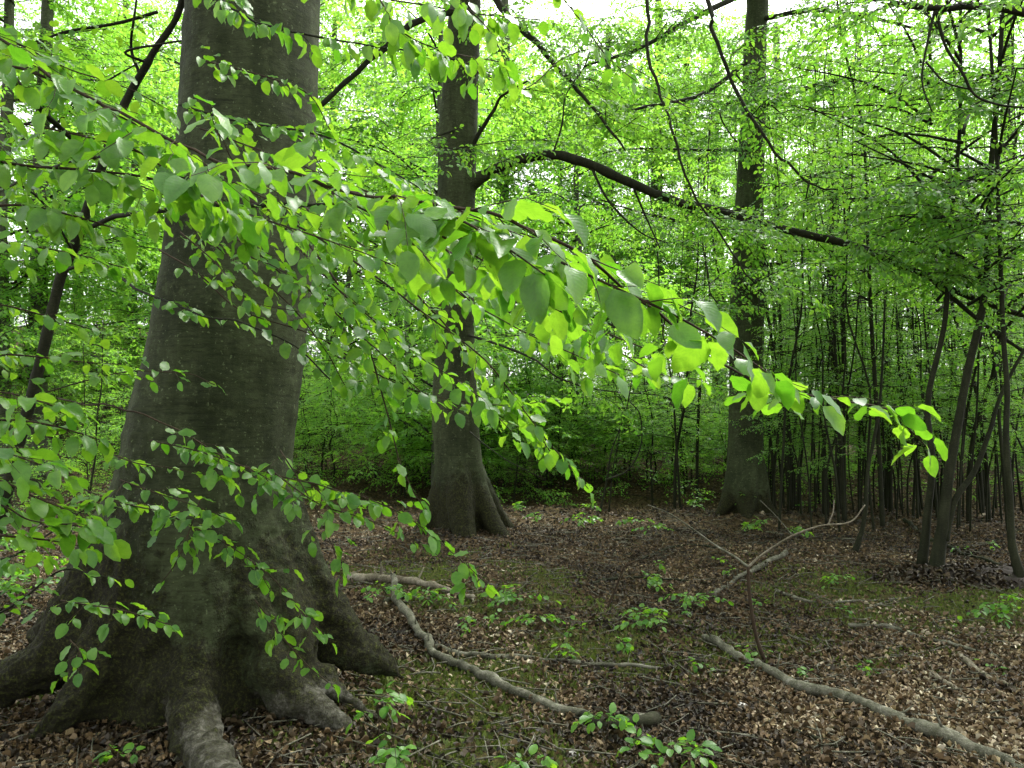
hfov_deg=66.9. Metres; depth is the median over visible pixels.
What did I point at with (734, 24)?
beech tree
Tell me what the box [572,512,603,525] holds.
beech seedling
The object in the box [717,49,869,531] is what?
beech sapling
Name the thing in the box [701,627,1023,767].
fallen branch
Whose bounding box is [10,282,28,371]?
beech sapling
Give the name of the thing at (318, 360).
beech sapling
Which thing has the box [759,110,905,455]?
beech sapling
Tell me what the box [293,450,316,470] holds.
beech sapling
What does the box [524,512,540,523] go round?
beech seedling
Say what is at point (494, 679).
fallen branch
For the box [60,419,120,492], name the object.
beech sapling
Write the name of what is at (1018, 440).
beech sapling
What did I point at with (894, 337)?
beech sapling
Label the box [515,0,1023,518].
beech tree
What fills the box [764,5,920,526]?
beech sapling
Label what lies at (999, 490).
beech sapling
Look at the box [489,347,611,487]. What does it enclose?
beech sapling
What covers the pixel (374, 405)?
beech sapling
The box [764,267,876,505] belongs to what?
beech sapling
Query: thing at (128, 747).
beech seedling
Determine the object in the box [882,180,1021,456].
beech sapling
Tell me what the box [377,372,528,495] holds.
beech sapling
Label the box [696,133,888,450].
beech sapling
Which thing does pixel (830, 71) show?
beech tree
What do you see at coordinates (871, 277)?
beech sapling
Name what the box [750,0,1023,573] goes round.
beech tree
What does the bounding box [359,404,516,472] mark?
beech sapling
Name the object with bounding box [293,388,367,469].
beech sapling
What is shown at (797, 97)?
beech tree
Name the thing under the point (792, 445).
beech sapling
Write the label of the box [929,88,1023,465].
beech sapling
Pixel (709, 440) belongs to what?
beech sapling
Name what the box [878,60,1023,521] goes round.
beech sapling
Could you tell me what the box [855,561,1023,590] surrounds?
debris mound
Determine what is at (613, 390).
beech sapling
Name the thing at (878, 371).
beech sapling
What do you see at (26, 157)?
beech tree
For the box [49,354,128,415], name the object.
beech sapling
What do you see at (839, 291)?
beech sapling
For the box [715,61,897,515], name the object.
beech sapling
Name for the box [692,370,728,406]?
beech sapling
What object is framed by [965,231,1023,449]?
beech sapling
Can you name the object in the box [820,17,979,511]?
beech sapling
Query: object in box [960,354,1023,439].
beech sapling
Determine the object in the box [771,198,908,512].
beech sapling
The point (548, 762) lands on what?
beech seedling
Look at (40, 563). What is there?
beech seedling
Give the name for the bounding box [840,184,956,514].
beech sapling
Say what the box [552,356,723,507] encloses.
beech sapling
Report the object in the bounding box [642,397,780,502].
beech sapling
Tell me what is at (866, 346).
beech sapling
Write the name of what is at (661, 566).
beech seedling
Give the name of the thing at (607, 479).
beech sapling
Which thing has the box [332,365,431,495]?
beech sapling
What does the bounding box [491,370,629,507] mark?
beech sapling
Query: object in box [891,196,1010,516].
beech sapling
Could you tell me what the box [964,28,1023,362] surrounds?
beech tree
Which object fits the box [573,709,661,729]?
fallen branch
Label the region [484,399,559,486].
beech sapling
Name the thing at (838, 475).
beech sapling
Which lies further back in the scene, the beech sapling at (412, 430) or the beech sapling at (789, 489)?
the beech sapling at (412, 430)
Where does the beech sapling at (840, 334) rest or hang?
on the ground
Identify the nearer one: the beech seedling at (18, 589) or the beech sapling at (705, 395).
the beech seedling at (18, 589)
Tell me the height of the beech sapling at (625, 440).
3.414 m
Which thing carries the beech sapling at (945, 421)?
on the ground
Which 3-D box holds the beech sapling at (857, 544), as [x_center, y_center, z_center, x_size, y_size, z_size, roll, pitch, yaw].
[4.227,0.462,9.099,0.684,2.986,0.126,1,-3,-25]
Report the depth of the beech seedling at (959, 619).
5.96 m
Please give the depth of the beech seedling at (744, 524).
10.48 m
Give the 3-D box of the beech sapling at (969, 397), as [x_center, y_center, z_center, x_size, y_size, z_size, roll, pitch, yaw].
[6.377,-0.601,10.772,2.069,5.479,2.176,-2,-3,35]
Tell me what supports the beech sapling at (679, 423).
on the ground
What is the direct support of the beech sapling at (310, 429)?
on the ground
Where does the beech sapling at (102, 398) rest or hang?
on the ground
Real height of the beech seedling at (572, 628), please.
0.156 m
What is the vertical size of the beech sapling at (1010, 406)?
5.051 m
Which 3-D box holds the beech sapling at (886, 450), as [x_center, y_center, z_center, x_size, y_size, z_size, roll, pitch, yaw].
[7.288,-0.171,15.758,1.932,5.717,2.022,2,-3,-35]
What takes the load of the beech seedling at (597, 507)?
on the ground
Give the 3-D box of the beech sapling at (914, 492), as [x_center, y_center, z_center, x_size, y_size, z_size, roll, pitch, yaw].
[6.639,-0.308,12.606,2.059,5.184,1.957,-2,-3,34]
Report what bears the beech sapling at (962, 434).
on the ground
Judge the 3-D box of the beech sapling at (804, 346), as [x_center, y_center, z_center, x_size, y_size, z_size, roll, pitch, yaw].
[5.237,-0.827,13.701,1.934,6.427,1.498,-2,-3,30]
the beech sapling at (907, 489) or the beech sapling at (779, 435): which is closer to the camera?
the beech sapling at (907, 489)
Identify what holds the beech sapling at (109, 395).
on the ground
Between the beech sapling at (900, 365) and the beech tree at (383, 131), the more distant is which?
the beech tree at (383, 131)
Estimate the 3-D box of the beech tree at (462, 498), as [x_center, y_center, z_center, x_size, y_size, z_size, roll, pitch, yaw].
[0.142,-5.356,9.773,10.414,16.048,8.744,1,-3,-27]
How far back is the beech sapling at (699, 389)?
16.25 m
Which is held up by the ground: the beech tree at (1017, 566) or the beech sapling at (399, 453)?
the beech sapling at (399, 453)
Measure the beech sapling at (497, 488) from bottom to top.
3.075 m
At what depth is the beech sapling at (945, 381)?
13.62 m
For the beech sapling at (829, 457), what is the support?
on the ground
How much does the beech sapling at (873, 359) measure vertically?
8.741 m
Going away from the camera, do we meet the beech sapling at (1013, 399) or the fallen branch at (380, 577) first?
the fallen branch at (380, 577)
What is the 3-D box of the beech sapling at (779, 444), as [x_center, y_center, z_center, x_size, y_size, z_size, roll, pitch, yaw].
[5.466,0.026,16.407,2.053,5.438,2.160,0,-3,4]
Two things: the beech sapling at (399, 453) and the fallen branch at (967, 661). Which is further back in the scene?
the beech sapling at (399, 453)
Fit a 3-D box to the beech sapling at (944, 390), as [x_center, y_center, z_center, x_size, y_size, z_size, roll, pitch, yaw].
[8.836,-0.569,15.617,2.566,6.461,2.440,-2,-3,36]
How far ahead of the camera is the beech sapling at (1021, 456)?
16.60 m
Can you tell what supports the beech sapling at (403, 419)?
on the ground
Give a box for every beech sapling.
[0,316,144,511]
[0,387,58,508]
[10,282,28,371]
[11,331,119,438]
[12,312,105,436]
[12,317,118,456]
[26,366,137,466]
[31,378,135,497]
[43,384,132,514]
[48,314,142,453]
[48,339,140,440]
[48,357,141,444]
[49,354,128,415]
[55,338,124,403]
[58,317,123,400]
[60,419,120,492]
[61,316,125,381]
[80,360,140,451]
[86,414,125,491]
[293,354,424,486]
[293,355,391,479]
[293,378,332,466]
[293,378,377,478]
[293,384,386,485]
[293,386,355,472]
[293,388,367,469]
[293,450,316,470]
[295,366,358,467]
[298,359,362,445]
[298,372,368,450]
[301,334,347,406]
[301,356,373,420]
[307,358,510,497]
[310,369,377,439]
[314,367,424,477]
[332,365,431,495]
[337,345,433,420]
[343,362,481,480]
[350,337,432,471]
[351,349,433,486]
[354,372,494,476]
[359,367,554,505]
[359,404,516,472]
[362,376,430,470]
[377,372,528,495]
[393,381,492,481]
[410,361,580,498]
[413,382,569,504]
[413,387,551,501]
[423,368,581,499]
[479,352,610,488]
[480,401,592,507]
[482,361,620,487]
[483,345,607,478]
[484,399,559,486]
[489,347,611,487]
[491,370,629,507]
[492,384,581,473]
[499,353,668,478]
[510,355,625,461]
[516,370,649,487]
[517,361,614,456]
[542,341,725,479]
[544,351,697,484]
[545,375,678,481]
[549,346,694,485]
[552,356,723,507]
[570,371,673,445]
[578,379,727,479]
[583,374,666,481]
[588,354,712,462]
[594,356,728,493]
[599,380,642,511]
[602,142,736,508]
[604,124,734,509]
[605,54,766,507]
[605,344,728,483]
[615,355,701,462]
[619,360,727,483]
[621,365,727,471]
[631,396,727,481]
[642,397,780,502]
[646,365,725,461]
[657,135,801,473]
[663,362,807,481]
[680,371,728,425]
[683,380,849,500]
[683,406,870,494]
[684,369,728,442]
[689,107,904,510]
[690,89,880,509]
[691,355,870,488]
[692,107,834,507]
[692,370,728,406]
[695,146,856,502]
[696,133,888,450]
[698,116,863,477]
[704,161,857,509]
[705,382,894,502]
[710,243,811,475]
[712,246,819,479]
[713,189,836,515]
[714,169,852,504]
[714,391,815,451]
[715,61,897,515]
[715,260,823,509]
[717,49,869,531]
[718,17,972,522]
[726,107,873,531]
[726,204,893,510]
[729,282,829,507]
[731,159,809,508]
[738,0,965,527]
[750,165,886,533]
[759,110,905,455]
[763,109,937,508]
[763,243,811,441]
[763,318,906,507]
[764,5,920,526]
[764,132,848,511]
[764,145,883,517]
[764,160,867,510]
[764,242,854,442]
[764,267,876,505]
[766,153,923,470]
[768,119,884,513]
[769,68,960,518]
[769,147,911,466]
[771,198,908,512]
[772,275,853,507]
[773,144,918,528]
[776,85,948,532]
[776,279,866,507]
[777,320,925,485]
[778,66,935,511]
[788,127,902,433]
[797,128,950,503]
[798,222,919,512]
[802,157,916,505]
[805,85,945,436]
[805,197,872,513]
[806,298,910,504]
[809,57,997,473]
[809,130,973,517]
[811,139,987,516]
[812,181,922,515]
[814,20,1022,509]
[815,326,975,501]
[818,193,904,495]
[819,169,948,447]
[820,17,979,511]
[820,144,962,459]
[823,171,908,477]
[827,100,974,497]
[827,291,926,509]
[828,92,979,518]
[830,360,912,481]
[833,374,913,473]
[838,267,968,509]
[838,292,952,510]
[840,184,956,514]
[846,228,920,507]
[849,123,995,517]
[849,323,1003,469]
[851,0,1023,522]
[851,50,992,505]
[851,248,975,518]
[851,264,953,509]
[852,126,1019,506]
[852,178,963,518]
[852,223,960,456]
[852,300,885,552]
[859,145,1002,500]
[861,121,1011,467]
[863,174,1005,518]
[866,108,999,512]
[873,334,964,459]
[874,74,1023,495]
[875,96,1023,506]
[877,10,1023,472]
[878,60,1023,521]
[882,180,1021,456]
[883,167,985,485]
[884,244,1010,474]
[886,268,983,513]
[889,131,1021,526]
[890,0,1023,530]
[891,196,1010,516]
[895,160,1023,462]
[896,180,1023,528]
[905,136,1023,531]
[906,256,1015,447]
[911,271,1021,515]
[917,132,1023,477]
[918,158,1023,516]
[920,210,980,508]
[920,355,1023,469]
[923,124,1023,435]
[926,194,1023,453]
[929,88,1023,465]
[933,174,1023,520]
[934,197,1022,517]
[936,31,1023,481]
[936,115,1023,513]
[941,88,1023,450]
[943,191,1023,521]
[944,250,988,496]
[945,173,1023,440]
[947,280,1023,482]
[948,334,1023,467]
[950,224,1022,508]
[952,339,1023,495]
[959,349,1023,483]
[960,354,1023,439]
[961,317,1023,481]
[963,377,1023,503]
[964,142,1023,501]
[965,155,1022,447]
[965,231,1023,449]
[967,340,1023,491]
[972,199,1023,457]
[974,195,1023,480]
[975,251,1023,446]
[979,212,1023,514]
[981,271,1023,484]
[984,108,1023,408]
[987,284,1023,509]
[989,301,1023,506]
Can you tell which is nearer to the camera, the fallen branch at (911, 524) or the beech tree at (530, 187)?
the fallen branch at (911, 524)
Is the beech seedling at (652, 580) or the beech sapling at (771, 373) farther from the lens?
the beech sapling at (771, 373)
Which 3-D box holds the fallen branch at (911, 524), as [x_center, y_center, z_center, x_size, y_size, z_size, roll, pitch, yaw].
[5.426,1.971,9.847,0.229,0.143,3.394,-1,-3,11]
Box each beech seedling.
[0,531,22,556]
[0,564,32,602]
[0,571,28,593]
[0,574,59,603]
[1,539,37,562]
[10,555,57,583]
[53,557,68,565]
[92,742,145,767]
[345,680,413,735]
[361,581,411,602]
[366,734,416,767]
[403,587,456,610]
[457,624,473,638]
[459,616,476,628]
[479,584,561,606]
[483,608,501,626]
[494,744,557,767]
[500,613,565,628]
[512,501,525,510]
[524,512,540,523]
[551,642,578,659]
[564,517,595,526]
[564,615,587,636]
[571,702,635,739]
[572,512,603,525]
[580,501,600,514]
[614,603,667,631]
[616,517,654,533]
[616,636,633,654]
[616,713,662,767]
[631,523,673,538]
[641,570,673,591]
[652,560,665,573]
[658,591,733,616]
[659,729,721,767]
[686,500,704,510]
[687,497,712,511]
[688,657,715,672]
[722,565,735,574]
[735,645,772,659]
[740,522,760,530]
[744,652,755,676]
[748,516,766,535]
[752,598,767,608]
[787,526,813,542]
[795,501,812,511]
[797,666,813,676]
[821,573,854,588]
[835,606,855,617]
[853,660,879,677]
[952,616,968,630]
[967,593,1023,628]
[977,659,1006,674]
[988,540,999,550]
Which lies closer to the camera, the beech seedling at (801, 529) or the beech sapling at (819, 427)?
the beech seedling at (801, 529)
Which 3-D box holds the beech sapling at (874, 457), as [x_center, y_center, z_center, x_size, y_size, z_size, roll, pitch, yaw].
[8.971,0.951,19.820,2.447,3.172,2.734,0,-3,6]
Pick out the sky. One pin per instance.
(586, 7)
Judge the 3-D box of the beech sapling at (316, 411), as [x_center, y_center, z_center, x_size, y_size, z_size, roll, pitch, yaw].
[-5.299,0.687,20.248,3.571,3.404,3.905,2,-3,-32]
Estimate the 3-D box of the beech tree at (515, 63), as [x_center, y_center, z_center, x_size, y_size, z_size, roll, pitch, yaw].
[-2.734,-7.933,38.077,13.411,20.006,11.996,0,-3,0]
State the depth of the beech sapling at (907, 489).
12.05 m
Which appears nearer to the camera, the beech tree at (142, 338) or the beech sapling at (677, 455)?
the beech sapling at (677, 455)
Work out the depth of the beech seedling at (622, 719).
3.74 m
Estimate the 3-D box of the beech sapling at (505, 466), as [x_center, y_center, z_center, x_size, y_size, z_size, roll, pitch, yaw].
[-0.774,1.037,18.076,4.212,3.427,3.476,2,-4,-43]
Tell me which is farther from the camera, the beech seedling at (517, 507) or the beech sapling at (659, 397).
the beech sapling at (659, 397)
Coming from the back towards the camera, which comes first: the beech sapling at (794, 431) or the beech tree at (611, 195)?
the beech tree at (611, 195)
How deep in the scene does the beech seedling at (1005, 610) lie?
6.11 m
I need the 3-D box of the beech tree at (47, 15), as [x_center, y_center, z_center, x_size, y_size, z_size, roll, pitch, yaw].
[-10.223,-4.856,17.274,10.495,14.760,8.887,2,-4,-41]
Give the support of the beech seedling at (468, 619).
on the ground
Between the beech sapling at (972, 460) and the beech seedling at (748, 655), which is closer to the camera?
the beech seedling at (748, 655)
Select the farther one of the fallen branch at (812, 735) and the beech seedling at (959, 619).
the beech seedling at (959, 619)
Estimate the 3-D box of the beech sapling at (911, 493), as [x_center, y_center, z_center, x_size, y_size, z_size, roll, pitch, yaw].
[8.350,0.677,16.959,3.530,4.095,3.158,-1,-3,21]
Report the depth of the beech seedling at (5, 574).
6.40 m
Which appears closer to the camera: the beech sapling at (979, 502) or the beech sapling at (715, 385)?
the beech sapling at (979, 502)
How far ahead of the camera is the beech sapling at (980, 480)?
13.54 m
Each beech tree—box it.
[0,0,124,319]
[0,0,178,477]
[0,0,180,489]
[0,0,403,767]
[7,2,175,362]
[11,0,358,380]
[12,40,180,413]
[17,0,181,289]
[57,65,177,330]
[141,0,427,322]
[295,0,646,485]
[302,126,521,466]
[305,103,426,405]
[307,13,532,393]
[313,1,435,382]
[316,0,1023,537]
[337,34,567,359]
[354,0,629,419]
[355,125,521,390]
[428,43,735,476]
[474,70,710,414]
[489,0,736,425]
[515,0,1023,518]
[528,0,789,411]
[563,4,816,419]
[570,104,727,396]
[616,0,834,414]
[623,3,918,432]
[652,2,1022,461]
[711,0,1023,563]
[726,0,1023,300]
[726,49,975,347]
[749,0,1023,577]
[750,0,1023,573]
[804,0,1023,456]
[808,106,1016,412]
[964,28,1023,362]
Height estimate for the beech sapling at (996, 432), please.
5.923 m
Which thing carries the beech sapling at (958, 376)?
on the ground
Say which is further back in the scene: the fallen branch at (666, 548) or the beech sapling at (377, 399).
the beech sapling at (377, 399)
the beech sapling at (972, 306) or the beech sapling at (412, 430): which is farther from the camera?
the beech sapling at (412, 430)
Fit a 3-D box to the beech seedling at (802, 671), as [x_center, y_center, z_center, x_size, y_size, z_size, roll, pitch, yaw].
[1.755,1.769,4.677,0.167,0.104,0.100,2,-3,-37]
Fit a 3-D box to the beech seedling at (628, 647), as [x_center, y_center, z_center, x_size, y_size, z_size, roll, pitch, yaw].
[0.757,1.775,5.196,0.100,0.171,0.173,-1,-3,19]
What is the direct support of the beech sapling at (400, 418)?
on the ground
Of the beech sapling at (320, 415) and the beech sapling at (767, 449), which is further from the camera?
the beech sapling at (320, 415)
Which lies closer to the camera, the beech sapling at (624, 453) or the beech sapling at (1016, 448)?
the beech sapling at (1016, 448)
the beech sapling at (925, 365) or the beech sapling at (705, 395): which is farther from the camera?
the beech sapling at (705, 395)
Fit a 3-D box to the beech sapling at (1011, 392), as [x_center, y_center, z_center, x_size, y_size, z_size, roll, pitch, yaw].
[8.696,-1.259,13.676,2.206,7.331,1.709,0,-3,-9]
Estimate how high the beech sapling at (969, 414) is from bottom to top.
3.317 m
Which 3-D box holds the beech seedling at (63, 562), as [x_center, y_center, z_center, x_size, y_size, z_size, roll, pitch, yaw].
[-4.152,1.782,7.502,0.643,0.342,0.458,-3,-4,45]
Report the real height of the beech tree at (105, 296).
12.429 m
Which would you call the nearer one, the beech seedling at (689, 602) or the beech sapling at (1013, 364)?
the beech seedling at (689, 602)
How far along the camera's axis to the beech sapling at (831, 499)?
16.37 m
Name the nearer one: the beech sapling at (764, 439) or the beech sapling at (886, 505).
the beech sapling at (886, 505)
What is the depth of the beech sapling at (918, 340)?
14.26 m
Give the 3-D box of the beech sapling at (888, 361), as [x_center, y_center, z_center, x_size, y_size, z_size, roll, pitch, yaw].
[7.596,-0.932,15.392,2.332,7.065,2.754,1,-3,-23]
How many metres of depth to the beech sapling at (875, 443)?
15.34 m
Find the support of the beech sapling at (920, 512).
on the ground
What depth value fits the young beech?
2.39 m
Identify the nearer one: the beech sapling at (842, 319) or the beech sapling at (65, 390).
the beech sapling at (842, 319)
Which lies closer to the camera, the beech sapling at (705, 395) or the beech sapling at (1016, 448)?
the beech sapling at (1016, 448)
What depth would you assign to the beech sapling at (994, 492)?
12.69 m
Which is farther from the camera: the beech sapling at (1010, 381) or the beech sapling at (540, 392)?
the beech sapling at (540, 392)
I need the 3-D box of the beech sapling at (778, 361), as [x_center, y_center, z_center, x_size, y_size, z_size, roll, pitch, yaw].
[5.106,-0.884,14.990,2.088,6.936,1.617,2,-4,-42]
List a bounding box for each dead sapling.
[606,559,653,608]
[648,500,864,663]
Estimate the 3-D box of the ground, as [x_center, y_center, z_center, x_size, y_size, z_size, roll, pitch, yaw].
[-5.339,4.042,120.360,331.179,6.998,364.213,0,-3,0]
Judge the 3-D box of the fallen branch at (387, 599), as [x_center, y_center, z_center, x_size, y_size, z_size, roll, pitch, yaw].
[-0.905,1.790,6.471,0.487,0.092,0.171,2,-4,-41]
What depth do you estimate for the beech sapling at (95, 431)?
12.23 m
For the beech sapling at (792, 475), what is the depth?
14.15 m
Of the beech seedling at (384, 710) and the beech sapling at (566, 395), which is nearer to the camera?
the beech seedling at (384, 710)
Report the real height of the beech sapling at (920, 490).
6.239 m
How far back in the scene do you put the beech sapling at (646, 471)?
19.29 m
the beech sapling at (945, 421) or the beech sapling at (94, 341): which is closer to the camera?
the beech sapling at (945, 421)
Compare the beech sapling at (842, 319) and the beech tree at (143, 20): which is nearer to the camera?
the beech sapling at (842, 319)
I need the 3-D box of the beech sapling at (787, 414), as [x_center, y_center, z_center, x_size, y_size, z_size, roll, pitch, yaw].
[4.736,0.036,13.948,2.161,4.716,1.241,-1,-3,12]
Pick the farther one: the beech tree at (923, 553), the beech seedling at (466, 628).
the beech tree at (923, 553)
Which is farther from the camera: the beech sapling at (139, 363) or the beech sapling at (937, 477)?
the beech sapling at (139, 363)
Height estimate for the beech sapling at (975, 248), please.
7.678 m
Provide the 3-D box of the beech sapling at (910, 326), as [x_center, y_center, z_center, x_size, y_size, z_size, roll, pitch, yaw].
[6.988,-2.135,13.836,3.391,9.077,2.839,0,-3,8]
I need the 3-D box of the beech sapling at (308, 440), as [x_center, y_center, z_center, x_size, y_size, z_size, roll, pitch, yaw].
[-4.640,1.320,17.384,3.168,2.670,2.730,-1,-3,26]
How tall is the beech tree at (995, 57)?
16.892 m
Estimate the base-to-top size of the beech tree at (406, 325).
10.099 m
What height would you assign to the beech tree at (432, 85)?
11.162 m
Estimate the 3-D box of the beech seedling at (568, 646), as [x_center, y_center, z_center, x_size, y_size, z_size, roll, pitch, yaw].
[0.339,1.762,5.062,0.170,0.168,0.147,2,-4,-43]
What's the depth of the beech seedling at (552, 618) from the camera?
5.69 m
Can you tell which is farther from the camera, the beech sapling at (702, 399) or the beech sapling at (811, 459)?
the beech sapling at (702, 399)
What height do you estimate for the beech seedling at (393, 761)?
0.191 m
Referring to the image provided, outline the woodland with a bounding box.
[10,154,1022,408]
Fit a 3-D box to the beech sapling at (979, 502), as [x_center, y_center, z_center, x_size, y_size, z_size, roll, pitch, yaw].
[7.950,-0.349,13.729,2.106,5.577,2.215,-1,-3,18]
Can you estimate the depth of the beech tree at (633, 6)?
35.60 m
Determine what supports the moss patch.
on the ground
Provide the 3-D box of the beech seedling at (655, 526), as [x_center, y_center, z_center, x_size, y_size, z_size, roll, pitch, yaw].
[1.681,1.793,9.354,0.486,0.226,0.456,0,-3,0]
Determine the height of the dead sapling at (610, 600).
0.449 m
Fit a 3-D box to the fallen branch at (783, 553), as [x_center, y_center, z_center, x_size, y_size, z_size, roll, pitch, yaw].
[2.335,1.841,7.651,0.153,0.211,1.820,-2,-3,40]
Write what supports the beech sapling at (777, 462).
on the ground
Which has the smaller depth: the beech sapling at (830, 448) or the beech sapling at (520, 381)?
the beech sapling at (830, 448)
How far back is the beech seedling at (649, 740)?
3.51 m
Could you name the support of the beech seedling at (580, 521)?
on the ground
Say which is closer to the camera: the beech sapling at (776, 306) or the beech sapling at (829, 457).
the beech sapling at (829, 457)
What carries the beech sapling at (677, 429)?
on the ground
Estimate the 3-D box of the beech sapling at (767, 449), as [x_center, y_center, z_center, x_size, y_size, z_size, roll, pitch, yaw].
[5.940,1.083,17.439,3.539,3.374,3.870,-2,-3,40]
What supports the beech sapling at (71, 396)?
on the ground
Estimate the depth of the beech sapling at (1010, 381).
13.31 m
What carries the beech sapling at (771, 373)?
on the ground
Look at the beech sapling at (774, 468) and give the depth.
12.12 m
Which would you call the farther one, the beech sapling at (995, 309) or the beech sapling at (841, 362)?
the beech sapling at (995, 309)
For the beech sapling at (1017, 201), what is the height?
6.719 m
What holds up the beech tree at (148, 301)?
on the ground
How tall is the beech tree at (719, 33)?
17.286 m
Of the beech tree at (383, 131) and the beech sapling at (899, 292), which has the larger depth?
the beech tree at (383, 131)
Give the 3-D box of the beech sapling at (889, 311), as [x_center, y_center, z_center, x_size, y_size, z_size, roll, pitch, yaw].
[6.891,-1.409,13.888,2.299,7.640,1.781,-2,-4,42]
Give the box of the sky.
[0,0,1023,402]
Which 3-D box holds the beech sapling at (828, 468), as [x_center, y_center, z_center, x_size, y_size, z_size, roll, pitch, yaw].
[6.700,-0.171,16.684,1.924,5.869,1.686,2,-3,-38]
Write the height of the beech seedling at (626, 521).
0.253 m
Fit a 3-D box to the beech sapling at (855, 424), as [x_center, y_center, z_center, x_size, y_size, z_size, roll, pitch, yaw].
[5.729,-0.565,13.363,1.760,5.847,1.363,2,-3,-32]
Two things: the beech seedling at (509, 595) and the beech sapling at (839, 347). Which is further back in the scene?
the beech sapling at (839, 347)
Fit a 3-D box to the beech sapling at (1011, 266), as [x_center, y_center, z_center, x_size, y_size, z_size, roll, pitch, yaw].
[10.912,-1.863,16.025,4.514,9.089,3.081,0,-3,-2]
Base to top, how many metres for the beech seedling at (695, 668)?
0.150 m
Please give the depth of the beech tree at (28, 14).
24.73 m
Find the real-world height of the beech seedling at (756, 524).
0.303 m
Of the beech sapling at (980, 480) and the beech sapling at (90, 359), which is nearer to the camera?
the beech sapling at (980, 480)
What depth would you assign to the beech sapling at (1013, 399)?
10.71 m
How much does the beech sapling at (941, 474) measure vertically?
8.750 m
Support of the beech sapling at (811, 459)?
on the ground
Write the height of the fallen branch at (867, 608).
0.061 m
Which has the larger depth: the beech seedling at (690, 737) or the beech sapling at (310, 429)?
the beech sapling at (310, 429)
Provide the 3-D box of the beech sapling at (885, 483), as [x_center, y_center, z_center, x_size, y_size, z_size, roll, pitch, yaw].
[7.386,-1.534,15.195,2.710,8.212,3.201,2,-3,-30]
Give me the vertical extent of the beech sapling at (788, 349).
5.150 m
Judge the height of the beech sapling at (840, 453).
8.136 m
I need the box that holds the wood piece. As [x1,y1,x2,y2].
[927,664,965,698]
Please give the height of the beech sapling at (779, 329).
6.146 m
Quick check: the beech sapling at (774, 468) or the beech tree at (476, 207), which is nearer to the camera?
the beech sapling at (774, 468)
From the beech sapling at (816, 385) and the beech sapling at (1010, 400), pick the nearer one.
the beech sapling at (816, 385)
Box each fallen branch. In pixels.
[347,562,474,603]
[382,596,430,603]
[389,568,662,716]
[397,742,454,767]
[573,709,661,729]
[591,576,710,584]
[639,539,768,559]
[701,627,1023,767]
[711,549,788,594]
[774,588,911,602]
[791,728,836,747]
[848,617,1000,658]
[865,600,940,621]
[902,518,1001,565]
[957,651,1023,694]
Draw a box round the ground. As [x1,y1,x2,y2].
[0,326,1023,767]
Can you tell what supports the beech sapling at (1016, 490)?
on the ground
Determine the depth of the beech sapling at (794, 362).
16.85 m
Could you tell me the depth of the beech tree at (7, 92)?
16.20 m
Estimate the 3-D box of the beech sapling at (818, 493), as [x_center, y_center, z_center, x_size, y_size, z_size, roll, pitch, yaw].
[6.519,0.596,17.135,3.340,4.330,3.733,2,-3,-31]
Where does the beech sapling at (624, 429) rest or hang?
on the ground
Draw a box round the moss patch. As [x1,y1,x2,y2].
[4,541,1023,767]
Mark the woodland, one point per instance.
(392, 322)
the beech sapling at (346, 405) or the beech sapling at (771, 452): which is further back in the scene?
the beech sapling at (346, 405)
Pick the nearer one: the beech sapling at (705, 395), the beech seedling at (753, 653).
the beech seedling at (753, 653)
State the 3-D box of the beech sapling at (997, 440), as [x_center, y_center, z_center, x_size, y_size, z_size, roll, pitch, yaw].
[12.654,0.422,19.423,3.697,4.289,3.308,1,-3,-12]
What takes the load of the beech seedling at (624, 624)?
on the ground
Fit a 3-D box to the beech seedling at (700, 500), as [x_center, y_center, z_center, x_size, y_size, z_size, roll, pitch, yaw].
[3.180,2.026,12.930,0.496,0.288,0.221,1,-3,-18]
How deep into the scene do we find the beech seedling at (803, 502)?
13.66 m
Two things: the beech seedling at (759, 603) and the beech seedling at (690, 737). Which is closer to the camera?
the beech seedling at (690, 737)
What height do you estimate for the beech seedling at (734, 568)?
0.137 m
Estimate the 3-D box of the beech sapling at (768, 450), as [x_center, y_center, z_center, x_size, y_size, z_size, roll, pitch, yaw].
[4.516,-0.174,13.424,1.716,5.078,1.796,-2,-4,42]
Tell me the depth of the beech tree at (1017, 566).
8.01 m
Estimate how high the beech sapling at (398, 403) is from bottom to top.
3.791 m
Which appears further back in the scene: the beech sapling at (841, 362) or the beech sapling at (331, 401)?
the beech sapling at (331, 401)
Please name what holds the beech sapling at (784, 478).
on the ground
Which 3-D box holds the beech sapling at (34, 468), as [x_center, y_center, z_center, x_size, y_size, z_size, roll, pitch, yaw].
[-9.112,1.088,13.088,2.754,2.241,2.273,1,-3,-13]
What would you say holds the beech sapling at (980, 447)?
on the ground
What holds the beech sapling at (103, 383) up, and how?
on the ground
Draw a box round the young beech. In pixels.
[0,0,947,701]
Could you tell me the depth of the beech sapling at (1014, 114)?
12.73 m
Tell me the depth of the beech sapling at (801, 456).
13.70 m
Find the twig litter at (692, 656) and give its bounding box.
[0,508,1023,767]
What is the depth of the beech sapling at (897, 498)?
11.80 m
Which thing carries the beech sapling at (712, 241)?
on the ground
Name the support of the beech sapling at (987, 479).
on the ground
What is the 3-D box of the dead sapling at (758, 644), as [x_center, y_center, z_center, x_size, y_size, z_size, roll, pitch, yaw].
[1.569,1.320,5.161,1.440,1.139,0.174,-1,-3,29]
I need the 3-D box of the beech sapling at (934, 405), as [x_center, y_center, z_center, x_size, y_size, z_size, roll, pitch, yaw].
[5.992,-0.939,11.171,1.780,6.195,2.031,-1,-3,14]
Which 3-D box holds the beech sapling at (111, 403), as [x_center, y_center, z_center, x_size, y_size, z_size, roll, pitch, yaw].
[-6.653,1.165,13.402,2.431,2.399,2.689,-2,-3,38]

